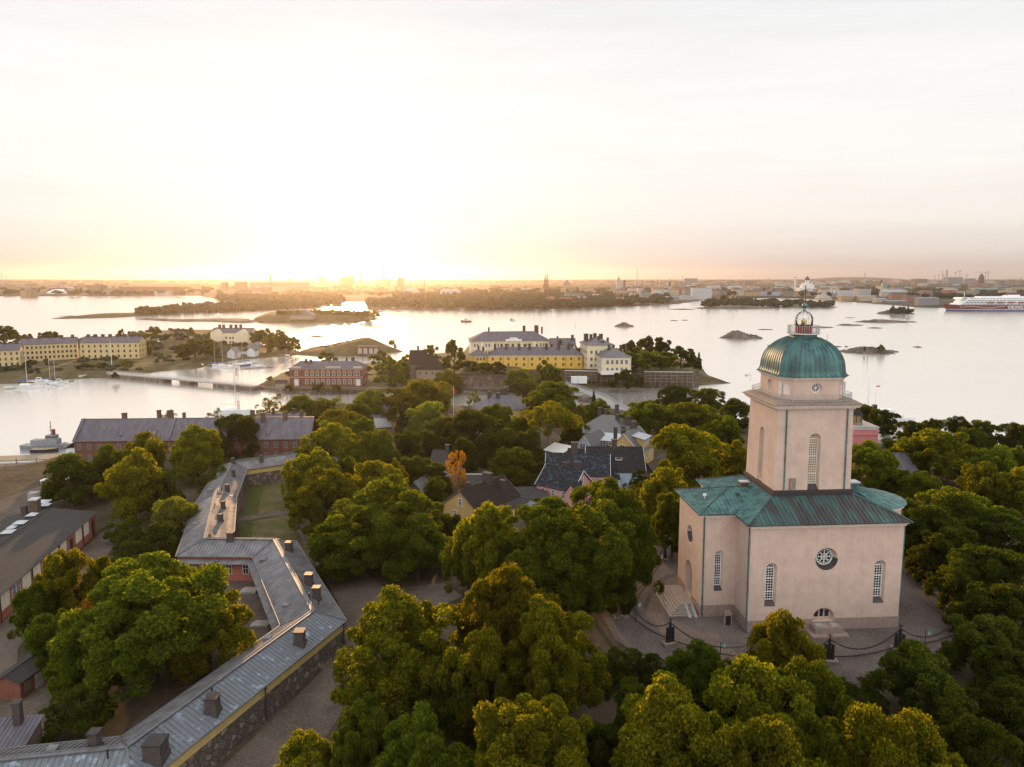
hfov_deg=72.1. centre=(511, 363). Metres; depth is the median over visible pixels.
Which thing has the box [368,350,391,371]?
tree
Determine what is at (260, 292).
city block
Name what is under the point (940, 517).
tree
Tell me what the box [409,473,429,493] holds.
blue shed
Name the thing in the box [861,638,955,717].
tree
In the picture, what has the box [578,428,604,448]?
white house
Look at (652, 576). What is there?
chain
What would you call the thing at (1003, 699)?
tree
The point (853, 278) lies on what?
hill
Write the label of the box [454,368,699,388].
fort wall
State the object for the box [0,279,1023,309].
shore
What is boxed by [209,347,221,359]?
tree
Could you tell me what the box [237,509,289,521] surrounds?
gravel path
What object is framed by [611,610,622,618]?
garden steps
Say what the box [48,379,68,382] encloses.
motorboat
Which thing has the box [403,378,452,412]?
tree
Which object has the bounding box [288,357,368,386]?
red brick house
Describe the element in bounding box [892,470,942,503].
tree
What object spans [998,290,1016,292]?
city block
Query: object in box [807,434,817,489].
tower window
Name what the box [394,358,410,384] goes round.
tree
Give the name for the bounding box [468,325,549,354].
naval academy
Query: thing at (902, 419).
passenger boat
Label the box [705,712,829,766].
tree
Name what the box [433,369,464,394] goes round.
tree
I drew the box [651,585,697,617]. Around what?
stone stairs
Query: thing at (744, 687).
tree
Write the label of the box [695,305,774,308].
skerry
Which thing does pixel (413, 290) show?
market hall
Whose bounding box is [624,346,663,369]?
tree
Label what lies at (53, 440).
patrol ship
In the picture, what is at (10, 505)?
quay apron
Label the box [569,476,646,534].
tree
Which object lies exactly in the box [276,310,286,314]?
tree
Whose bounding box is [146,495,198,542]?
tree
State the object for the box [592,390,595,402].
spruce tree
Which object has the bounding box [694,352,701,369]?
spruce tree
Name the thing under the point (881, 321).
skerry
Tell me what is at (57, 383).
sailboat
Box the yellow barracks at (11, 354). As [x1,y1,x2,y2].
[0,341,23,365]
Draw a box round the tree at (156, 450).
[118,431,168,467]
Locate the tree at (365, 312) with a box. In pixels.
[360,309,371,317]
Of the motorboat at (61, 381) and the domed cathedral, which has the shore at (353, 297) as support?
the domed cathedral
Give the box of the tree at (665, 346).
[654,337,671,361]
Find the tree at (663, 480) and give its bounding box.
[639,466,687,517]
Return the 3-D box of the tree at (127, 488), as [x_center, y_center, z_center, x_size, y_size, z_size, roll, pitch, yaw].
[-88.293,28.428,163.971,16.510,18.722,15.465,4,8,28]
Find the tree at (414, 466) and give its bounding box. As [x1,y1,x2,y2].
[399,455,432,487]
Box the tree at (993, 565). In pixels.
[946,544,1023,592]
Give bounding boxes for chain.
[630,615,665,637]
[631,605,668,626]
[637,557,663,597]
[672,624,745,648]
[672,639,738,656]
[832,630,898,649]
[835,645,897,656]
[902,623,953,637]
[925,632,958,643]
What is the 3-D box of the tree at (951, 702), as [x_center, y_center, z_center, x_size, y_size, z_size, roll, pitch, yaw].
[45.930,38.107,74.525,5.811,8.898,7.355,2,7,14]
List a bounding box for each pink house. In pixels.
[534,460,592,507]
[545,441,619,486]
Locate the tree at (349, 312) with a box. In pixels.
[345,309,355,314]
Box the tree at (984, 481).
[955,460,1020,509]
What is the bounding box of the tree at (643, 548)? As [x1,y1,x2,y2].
[597,507,664,594]
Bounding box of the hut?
[275,380,287,388]
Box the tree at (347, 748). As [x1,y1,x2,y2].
[324,719,378,766]
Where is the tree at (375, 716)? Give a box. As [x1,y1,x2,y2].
[337,690,396,764]
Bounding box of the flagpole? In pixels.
[453,386,454,414]
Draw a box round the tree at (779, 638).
[742,608,826,675]
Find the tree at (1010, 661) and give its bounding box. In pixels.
[966,644,1023,709]
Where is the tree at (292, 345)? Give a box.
[287,337,300,351]
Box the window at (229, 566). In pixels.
[226,565,231,573]
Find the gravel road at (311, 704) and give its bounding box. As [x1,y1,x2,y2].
[223,530,462,766]
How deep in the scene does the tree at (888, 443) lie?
205.07 m
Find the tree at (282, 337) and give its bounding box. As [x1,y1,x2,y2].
[270,329,288,348]
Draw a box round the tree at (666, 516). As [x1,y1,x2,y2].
[651,492,679,556]
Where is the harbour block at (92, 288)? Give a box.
[88,285,106,294]
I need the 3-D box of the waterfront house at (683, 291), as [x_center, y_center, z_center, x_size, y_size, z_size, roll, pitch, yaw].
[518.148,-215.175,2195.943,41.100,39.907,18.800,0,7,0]
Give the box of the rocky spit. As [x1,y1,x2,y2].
[138,318,256,322]
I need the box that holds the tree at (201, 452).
[167,423,224,483]
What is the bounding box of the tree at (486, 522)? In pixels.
[452,500,518,582]
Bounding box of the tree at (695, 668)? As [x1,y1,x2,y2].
[663,638,731,710]
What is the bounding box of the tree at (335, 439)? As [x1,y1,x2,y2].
[293,420,357,467]
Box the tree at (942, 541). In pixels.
[905,525,978,567]
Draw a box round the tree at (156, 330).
[148,326,161,336]
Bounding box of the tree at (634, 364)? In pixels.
[631,353,645,372]
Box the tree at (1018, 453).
[1009,445,1023,474]
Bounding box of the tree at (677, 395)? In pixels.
[655,385,696,405]
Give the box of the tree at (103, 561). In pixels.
[78,554,118,604]
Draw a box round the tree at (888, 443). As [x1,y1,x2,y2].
[880,438,897,451]
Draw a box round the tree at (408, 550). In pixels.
[373,513,453,581]
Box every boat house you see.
[226,347,240,358]
[247,346,258,356]
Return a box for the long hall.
[879,289,907,295]
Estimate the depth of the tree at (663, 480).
140.92 m
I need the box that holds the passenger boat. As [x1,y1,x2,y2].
[862,390,914,424]
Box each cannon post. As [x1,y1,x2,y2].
[618,605,632,619]
[661,546,668,561]
[661,618,678,647]
[824,634,838,664]
[890,624,905,650]
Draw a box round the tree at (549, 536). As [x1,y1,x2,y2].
[495,495,636,630]
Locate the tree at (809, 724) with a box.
[793,710,850,766]
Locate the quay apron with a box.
[0,486,48,517]
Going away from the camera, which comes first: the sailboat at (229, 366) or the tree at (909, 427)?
the tree at (909, 427)
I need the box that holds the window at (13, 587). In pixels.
[11,583,15,598]
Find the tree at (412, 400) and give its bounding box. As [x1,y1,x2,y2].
[378,388,424,423]
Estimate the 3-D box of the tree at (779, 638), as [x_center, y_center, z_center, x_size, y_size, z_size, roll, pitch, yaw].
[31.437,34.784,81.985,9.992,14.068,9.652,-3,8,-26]
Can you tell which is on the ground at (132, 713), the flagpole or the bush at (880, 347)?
the flagpole
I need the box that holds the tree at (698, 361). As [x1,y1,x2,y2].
[686,355,701,369]
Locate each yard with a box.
[0,506,146,741]
[602,538,953,683]
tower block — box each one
[221,282,228,290]
[235,282,247,291]
[318,277,323,284]
[340,277,347,284]
[346,276,353,284]
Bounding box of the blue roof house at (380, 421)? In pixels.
[371,404,391,427]
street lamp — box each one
[720,642,727,656]
[924,630,932,646]
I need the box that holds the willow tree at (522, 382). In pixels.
[503,368,541,398]
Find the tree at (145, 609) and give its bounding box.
[46,550,241,712]
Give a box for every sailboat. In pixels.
[10,349,39,387]
[37,356,55,383]
[44,357,62,385]
[212,337,230,366]
[213,363,251,413]
[222,339,239,368]
[232,337,250,365]
[243,339,257,364]
[250,358,265,366]
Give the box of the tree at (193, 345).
[177,338,211,359]
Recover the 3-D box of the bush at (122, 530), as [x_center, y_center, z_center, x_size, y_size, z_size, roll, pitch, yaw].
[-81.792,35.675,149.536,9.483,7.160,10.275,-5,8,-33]
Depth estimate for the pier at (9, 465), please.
223.81 m
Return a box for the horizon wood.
[0,280,1023,281]
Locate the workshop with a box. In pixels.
[0,497,98,622]
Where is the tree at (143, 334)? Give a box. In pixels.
[130,331,149,338]
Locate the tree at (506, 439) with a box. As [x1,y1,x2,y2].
[491,427,520,457]
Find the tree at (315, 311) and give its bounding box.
[308,308,320,315]
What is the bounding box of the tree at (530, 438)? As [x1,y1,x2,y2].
[517,429,544,464]
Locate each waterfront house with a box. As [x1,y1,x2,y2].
[564,292,583,296]
[615,293,628,296]
[639,290,649,297]
[650,291,662,294]
[664,296,679,300]
[672,288,684,294]
[679,295,694,299]
[685,288,690,294]
[712,290,718,294]
[719,290,727,294]
[731,288,743,295]
[744,291,760,295]
[780,290,792,296]
[793,291,817,296]
[836,290,854,297]
[837,295,852,300]
[857,295,875,300]
[872,298,885,302]
[882,300,906,302]
[888,292,906,298]
[902,295,921,301]
[914,297,938,305]
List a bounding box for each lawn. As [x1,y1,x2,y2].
[245,481,289,516]
[252,515,295,539]
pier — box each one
[0,454,61,463]
[0,463,27,467]
[240,366,272,368]
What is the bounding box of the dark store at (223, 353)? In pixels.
[220,349,229,356]
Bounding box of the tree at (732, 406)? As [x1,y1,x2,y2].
[719,398,749,430]
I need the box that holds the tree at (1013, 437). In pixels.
[996,422,1023,449]
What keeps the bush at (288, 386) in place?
on the embankment road at (382, 387)
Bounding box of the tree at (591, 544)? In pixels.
[553,527,636,612]
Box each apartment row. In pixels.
[250,282,308,290]
[256,286,284,291]
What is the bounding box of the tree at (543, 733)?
[469,693,594,766]
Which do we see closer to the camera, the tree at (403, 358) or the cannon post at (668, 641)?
the cannon post at (668, 641)
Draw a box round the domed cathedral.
[796,276,816,290]
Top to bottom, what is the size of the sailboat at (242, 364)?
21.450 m
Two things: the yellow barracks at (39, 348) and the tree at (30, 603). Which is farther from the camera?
the yellow barracks at (39, 348)
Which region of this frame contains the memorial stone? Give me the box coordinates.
[723,610,731,625]
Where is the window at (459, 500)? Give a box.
[458,498,461,505]
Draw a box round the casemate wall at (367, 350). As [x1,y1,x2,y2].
[357,345,380,354]
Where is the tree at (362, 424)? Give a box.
[343,416,377,449]
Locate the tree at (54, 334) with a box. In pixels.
[47,331,59,336]
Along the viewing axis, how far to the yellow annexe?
406.53 m
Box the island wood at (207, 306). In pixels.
[134,299,322,313]
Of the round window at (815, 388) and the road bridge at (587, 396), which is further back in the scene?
the road bridge at (587, 396)
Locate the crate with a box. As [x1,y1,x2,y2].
[27,490,41,499]
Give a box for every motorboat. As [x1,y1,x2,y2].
[28,377,47,382]
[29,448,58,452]
[43,383,57,387]
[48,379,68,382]
[461,317,471,321]
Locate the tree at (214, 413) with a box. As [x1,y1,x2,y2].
[207,408,222,416]
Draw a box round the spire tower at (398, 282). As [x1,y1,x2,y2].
[397,273,400,286]
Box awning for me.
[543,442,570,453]
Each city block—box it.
[20,290,27,297]
[23,288,37,297]
[239,290,251,294]
[249,288,264,290]
[252,291,265,294]
[261,287,271,293]
[339,285,350,287]
[613,290,627,293]
[636,288,643,294]
[664,289,678,295]
[746,286,759,290]
[751,288,762,290]
[769,288,782,290]
[818,289,836,296]
[829,286,842,288]
[853,288,870,295]
[918,290,932,296]
[941,289,957,293]
[952,290,964,293]
[965,290,979,294]
[982,284,994,286]
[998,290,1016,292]
[1011,286,1023,289]
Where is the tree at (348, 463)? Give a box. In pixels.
[337,456,360,478]
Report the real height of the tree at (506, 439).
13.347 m
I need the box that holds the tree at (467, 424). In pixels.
[435,408,505,458]
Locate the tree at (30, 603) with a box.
[6,582,66,639]
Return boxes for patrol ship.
[19,421,70,449]
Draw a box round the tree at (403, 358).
[398,354,408,363]
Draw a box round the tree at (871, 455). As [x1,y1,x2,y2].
[851,439,900,489]
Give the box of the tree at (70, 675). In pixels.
[41,613,121,700]
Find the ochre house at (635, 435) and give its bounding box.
[610,420,654,463]
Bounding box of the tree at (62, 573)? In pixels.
[33,547,101,621]
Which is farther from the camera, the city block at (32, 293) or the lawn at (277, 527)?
the city block at (32, 293)
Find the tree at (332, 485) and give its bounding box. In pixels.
[284,466,360,534]
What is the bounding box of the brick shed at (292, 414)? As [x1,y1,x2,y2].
[258,408,306,416]
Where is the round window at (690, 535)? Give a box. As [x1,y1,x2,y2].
[687,531,692,542]
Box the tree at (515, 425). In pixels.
[505,417,531,445]
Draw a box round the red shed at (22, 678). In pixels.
[0,648,54,699]
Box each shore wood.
[214,286,395,304]
[365,290,672,308]
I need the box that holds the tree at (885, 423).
[868,408,900,435]
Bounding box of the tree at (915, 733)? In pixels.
[858,707,967,766]
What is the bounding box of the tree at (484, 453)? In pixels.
[475,428,497,466]
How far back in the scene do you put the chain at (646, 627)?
101.37 m
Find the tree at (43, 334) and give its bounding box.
[38,331,52,337]
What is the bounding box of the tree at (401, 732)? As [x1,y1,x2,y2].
[368,699,444,766]
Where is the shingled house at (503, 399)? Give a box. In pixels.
[470,387,527,418]
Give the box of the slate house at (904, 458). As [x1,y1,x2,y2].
[860,445,918,477]
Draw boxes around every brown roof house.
[408,346,426,380]
[415,356,443,380]
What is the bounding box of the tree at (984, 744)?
[937,713,1023,766]
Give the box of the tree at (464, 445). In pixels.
[449,437,478,473]
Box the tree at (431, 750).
[408,731,475,766]
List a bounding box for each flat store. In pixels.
[458,474,495,489]
[515,486,549,506]
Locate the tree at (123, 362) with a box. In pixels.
[120,359,129,367]
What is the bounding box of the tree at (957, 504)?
[914,485,1019,543]
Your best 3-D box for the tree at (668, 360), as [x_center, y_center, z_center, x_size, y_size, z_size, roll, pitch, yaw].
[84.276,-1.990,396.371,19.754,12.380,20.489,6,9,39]
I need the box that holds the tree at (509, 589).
[456,561,562,673]
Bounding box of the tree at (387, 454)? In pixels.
[377,446,401,467]
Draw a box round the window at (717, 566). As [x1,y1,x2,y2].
[714,551,721,590]
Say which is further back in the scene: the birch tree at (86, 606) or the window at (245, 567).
the window at (245, 567)
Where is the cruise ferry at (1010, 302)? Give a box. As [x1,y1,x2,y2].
[944,293,1023,310]
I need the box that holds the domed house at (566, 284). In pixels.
[563,280,570,287]
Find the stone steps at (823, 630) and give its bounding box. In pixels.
[805,622,849,638]
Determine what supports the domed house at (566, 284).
on the shore at (353, 297)
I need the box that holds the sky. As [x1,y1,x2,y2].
[0,0,1023,278]
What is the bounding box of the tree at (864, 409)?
[859,403,876,422]
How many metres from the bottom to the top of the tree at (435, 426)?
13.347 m
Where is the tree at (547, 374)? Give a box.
[535,359,563,386]
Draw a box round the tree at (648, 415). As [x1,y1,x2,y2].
[614,400,684,435]
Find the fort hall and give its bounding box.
[290,310,317,319]
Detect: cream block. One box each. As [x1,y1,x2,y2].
[580,333,613,368]
[595,341,631,374]
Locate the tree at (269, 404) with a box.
[255,393,283,416]
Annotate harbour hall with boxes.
[102,288,122,294]
[120,287,179,294]
[154,291,173,295]
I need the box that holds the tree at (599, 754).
[570,720,621,766]
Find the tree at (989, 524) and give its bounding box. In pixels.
[960,507,1023,554]
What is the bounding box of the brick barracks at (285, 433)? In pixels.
[64,410,315,461]
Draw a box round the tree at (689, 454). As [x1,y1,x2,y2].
[650,423,730,488]
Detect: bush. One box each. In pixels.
[20,362,31,368]
[38,681,126,743]
[73,363,93,368]
[93,362,109,368]
[101,514,146,549]
[110,371,118,377]
[110,539,160,566]
[121,524,181,556]
[146,340,152,354]
[173,343,193,357]
[195,465,226,493]
[283,385,293,390]
[311,382,324,391]
[331,384,340,390]
[450,360,477,370]
[470,362,494,372]
[491,361,506,373]
[525,498,539,523]
[591,654,621,699]
[606,380,615,387]
[606,646,648,689]
[611,369,635,388]
[622,469,649,495]
[626,653,665,687]
[629,481,644,500]
[634,375,645,387]
[651,514,666,545]
[837,676,890,719]
[877,344,884,350]
[940,601,980,635]
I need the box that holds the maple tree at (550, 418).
[515,400,583,446]
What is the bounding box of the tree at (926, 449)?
[890,427,977,480]
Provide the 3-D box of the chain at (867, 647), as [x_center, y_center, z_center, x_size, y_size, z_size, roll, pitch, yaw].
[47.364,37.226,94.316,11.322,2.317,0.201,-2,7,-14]
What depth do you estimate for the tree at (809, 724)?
64.23 m
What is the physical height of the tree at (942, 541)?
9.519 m
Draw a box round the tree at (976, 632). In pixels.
[934,613,1017,674]
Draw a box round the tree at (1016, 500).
[992,466,1023,519]
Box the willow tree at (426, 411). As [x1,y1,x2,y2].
[403,401,443,435]
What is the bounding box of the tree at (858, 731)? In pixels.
[810,700,900,766]
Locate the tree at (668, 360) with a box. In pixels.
[648,348,679,369]
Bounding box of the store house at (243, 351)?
[239,348,247,353]
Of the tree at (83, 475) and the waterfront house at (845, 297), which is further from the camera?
the waterfront house at (845, 297)
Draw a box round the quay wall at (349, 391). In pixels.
[261,386,518,394]
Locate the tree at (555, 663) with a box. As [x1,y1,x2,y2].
[504,593,612,714]
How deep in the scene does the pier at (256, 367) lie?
470.15 m
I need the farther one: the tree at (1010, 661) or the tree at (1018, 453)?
the tree at (1018, 453)
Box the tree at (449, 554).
[438,535,487,593]
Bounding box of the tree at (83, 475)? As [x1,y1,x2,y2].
[40,452,105,506]
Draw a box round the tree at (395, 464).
[392,457,408,480]
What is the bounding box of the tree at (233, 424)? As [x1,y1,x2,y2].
[213,412,259,459]
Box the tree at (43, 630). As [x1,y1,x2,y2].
[20,608,67,671]
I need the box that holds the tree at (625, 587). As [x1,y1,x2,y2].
[601,558,638,613]
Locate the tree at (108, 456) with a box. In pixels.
[92,443,124,476]
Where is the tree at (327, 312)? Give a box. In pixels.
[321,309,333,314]
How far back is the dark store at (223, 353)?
520.02 m
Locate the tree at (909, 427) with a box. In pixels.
[892,420,927,440]
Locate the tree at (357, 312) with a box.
[352,310,362,316]
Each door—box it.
[35,671,44,688]
[70,538,72,555]
[91,519,94,535]
[294,379,298,385]
[356,379,360,385]
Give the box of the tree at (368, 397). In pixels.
[352,389,391,414]
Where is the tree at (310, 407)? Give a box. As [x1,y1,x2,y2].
[279,395,338,418]
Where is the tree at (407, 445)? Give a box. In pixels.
[393,431,424,465]
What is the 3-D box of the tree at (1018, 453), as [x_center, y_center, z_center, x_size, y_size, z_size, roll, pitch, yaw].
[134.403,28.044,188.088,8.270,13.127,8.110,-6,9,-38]
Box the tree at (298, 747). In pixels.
[273,728,331,766]
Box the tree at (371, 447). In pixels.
[349,429,394,463]
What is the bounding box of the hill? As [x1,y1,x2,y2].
[803,277,905,279]
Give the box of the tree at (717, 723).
[684,711,735,766]
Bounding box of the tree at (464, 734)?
[431,653,502,753]
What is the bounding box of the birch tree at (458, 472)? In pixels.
[445,450,467,491]
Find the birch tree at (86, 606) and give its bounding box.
[74,598,99,609]
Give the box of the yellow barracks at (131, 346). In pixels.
[79,334,146,358]
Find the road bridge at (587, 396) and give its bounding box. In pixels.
[565,380,627,412]
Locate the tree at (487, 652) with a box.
[434,626,511,738]
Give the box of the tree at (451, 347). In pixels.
[442,339,465,372]
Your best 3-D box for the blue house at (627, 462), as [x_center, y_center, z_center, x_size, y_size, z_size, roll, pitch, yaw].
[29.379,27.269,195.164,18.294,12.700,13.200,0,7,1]
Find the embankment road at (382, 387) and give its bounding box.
[283,383,565,387]
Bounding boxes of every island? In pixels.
[0,330,298,383]
[52,307,307,318]
[253,310,377,322]
[260,346,728,391]
[297,337,402,356]
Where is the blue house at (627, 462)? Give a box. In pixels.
[584,439,652,487]
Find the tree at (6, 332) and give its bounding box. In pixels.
[0,326,18,341]
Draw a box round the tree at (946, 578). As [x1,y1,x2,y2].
[922,557,980,610]
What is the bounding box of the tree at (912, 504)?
[898,495,933,543]
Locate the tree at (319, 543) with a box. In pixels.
[304,519,385,581]
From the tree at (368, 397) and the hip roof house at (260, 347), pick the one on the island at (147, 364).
the hip roof house at (260, 347)
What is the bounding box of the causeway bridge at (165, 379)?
[106,370,260,390]
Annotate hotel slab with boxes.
[684,278,696,284]
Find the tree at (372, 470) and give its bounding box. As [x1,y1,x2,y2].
[347,460,409,507]
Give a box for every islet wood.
[700,297,780,306]
[780,299,835,306]
[889,305,914,313]
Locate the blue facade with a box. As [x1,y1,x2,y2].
[760,291,779,295]
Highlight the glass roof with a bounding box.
[706,286,720,288]
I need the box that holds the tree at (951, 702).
[915,680,979,755]
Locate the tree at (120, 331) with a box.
[117,329,123,335]
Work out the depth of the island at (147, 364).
473.44 m
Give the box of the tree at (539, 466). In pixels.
[532,461,545,485]
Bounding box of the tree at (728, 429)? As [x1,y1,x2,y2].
[700,415,744,457]
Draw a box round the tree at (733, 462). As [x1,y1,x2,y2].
[715,439,746,476]
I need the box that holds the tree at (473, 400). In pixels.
[466,390,480,406]
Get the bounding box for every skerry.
[614,322,633,326]
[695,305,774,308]
[720,330,762,339]
[778,304,833,307]
[839,324,860,325]
[839,346,898,353]
[856,319,914,322]
[876,310,913,313]
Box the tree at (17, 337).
[7,334,25,343]
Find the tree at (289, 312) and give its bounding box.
[282,309,291,314]
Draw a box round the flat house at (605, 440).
[600,432,620,445]
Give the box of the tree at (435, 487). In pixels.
[423,476,447,508]
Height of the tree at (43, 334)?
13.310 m
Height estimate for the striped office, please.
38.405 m
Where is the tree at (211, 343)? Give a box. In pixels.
[202,338,215,355]
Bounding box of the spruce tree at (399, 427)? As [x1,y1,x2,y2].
[394,398,413,437]
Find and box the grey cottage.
[430,444,464,477]
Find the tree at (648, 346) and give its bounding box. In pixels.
[636,335,660,352]
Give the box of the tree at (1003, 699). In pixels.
[963,674,1023,766]
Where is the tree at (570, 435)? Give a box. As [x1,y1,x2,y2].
[559,422,590,444]
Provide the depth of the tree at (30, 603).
106.47 m
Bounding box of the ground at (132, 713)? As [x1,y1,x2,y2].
[0,403,1023,766]
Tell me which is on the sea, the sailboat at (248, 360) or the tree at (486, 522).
the sailboat at (248, 360)
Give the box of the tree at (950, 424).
[941,416,971,438]
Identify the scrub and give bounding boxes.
[0,327,288,372]
[285,355,441,385]
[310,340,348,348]
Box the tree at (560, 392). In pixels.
[521,381,585,419]
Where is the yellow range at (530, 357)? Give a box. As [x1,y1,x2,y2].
[488,343,582,368]
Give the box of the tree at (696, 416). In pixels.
[662,401,722,432]
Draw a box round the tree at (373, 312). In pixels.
[366,310,380,317]
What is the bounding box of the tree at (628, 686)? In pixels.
[613,676,649,754]
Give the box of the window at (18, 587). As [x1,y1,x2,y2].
[16,580,20,591]
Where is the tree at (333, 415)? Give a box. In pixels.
[314,409,363,432]
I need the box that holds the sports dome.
[46,289,69,293]
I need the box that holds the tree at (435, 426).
[425,416,455,446]
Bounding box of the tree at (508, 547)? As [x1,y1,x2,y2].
[496,535,538,586]
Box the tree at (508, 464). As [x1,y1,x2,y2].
[487,446,539,486]
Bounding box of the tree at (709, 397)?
[691,388,725,412]
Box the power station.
[375,279,390,284]
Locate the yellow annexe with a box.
[468,346,487,365]
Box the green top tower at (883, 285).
[880,283,886,290]
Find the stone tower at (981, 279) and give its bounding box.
[978,273,983,283]
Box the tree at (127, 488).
[93,446,174,520]
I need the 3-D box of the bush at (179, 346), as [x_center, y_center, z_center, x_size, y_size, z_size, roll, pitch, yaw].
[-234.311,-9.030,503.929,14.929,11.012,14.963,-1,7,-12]
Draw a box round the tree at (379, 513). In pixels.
[322,473,447,575]
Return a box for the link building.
[549,335,575,348]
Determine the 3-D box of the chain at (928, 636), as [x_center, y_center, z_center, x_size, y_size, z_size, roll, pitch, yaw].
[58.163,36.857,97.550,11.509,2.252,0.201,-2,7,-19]
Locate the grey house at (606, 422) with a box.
[575,404,630,438]
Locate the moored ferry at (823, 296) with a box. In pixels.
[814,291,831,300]
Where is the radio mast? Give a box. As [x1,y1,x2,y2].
[235,351,239,413]
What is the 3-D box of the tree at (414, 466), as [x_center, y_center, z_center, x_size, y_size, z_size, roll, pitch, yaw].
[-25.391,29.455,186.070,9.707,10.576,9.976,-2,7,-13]
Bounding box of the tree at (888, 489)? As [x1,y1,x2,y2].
[873,469,909,493]
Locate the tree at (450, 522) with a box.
[440,513,464,536]
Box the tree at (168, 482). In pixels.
[144,466,186,511]
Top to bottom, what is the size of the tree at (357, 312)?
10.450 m
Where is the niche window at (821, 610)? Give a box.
[814,608,828,615]
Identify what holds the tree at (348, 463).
on the ground at (132, 713)
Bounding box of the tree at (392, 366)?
[373,357,407,386]
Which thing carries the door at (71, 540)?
in the workshop
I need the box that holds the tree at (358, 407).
[341,400,373,419]
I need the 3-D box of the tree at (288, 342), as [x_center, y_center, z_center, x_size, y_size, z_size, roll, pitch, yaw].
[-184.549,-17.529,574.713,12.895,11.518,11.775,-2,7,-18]
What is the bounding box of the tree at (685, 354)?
[670,345,696,367]
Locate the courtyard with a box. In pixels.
[220,581,270,652]
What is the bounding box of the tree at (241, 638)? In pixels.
[157,589,256,682]
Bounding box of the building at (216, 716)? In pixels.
[0,451,346,766]
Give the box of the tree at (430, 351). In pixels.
[423,344,438,358]
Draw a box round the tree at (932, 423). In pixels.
[922,418,943,429]
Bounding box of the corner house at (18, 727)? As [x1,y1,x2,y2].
[0,698,44,747]
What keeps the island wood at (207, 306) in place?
on the wooded island at (109, 315)
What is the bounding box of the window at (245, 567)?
[242,565,248,573]
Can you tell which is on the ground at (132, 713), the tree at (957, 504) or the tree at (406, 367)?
the tree at (957, 504)
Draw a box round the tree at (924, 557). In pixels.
[903,544,942,581]
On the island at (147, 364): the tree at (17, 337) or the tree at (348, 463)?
the tree at (17, 337)
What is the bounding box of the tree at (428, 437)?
[417,429,436,458]
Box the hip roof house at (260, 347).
[247,341,266,352]
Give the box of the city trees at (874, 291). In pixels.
[0,281,1023,297]
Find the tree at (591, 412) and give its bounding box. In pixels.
[580,398,610,423]
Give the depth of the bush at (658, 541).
132.86 m
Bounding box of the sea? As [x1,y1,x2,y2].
[0,296,1023,467]
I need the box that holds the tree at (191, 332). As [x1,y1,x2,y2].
[184,329,195,334]
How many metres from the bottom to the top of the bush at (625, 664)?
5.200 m
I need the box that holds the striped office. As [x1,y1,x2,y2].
[691,288,711,299]
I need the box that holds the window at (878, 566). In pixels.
[873,561,882,602]
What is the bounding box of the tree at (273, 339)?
[261,332,280,350]
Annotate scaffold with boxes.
[565,370,596,383]
[644,371,693,386]
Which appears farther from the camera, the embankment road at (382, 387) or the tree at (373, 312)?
the tree at (373, 312)
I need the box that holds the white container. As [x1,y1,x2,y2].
[571,376,586,383]
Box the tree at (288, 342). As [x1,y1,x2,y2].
[282,337,291,348]
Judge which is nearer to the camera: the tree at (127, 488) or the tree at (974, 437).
the tree at (127, 488)
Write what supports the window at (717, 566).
in the church at (795, 520)
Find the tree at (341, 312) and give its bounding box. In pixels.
[337,308,348,314]
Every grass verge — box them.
[240,521,253,537]
[244,485,264,515]
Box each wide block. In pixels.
[911,279,927,285]
[944,277,962,283]
[964,278,975,282]
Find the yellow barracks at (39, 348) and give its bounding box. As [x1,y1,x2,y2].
[20,334,78,360]
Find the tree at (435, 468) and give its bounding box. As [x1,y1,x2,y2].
[423,461,453,492]
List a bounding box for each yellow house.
[210,324,255,345]
[441,471,529,517]
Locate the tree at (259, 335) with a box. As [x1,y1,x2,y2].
[249,328,269,342]
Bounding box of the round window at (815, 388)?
[811,384,819,392]
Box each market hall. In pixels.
[404,289,418,292]
[440,289,460,294]
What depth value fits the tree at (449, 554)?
116.02 m
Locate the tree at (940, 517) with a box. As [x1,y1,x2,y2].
[901,504,959,556]
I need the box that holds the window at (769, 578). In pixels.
[764,564,774,605]
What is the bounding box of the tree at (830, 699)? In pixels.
[776,655,854,732]
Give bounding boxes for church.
[543,272,548,288]
[674,285,913,632]
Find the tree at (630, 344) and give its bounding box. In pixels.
[622,339,641,355]
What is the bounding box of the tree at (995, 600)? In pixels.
[947,581,1023,651]
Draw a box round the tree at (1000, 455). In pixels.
[955,444,1018,482]
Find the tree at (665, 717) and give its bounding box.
[608,669,712,766]
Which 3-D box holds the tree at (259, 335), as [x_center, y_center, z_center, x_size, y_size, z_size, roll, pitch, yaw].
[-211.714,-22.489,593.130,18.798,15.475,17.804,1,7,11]
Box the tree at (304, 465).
[279,446,343,506]
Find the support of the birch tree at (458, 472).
on the ground at (132, 713)
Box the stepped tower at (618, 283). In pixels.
[616,277,620,287]
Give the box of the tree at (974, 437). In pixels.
[955,427,988,453]
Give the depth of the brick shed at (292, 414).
244.95 m
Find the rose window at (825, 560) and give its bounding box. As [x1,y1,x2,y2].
[816,548,837,569]
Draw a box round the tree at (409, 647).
[329,584,470,718]
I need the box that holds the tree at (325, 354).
[318,351,338,360]
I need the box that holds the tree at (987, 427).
[968,419,1003,449]
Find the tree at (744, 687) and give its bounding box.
[703,652,816,766]
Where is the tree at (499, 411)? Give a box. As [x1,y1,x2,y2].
[475,403,517,434]
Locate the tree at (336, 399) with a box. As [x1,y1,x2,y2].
[331,395,345,408]
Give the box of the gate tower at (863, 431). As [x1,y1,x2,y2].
[852,408,879,445]

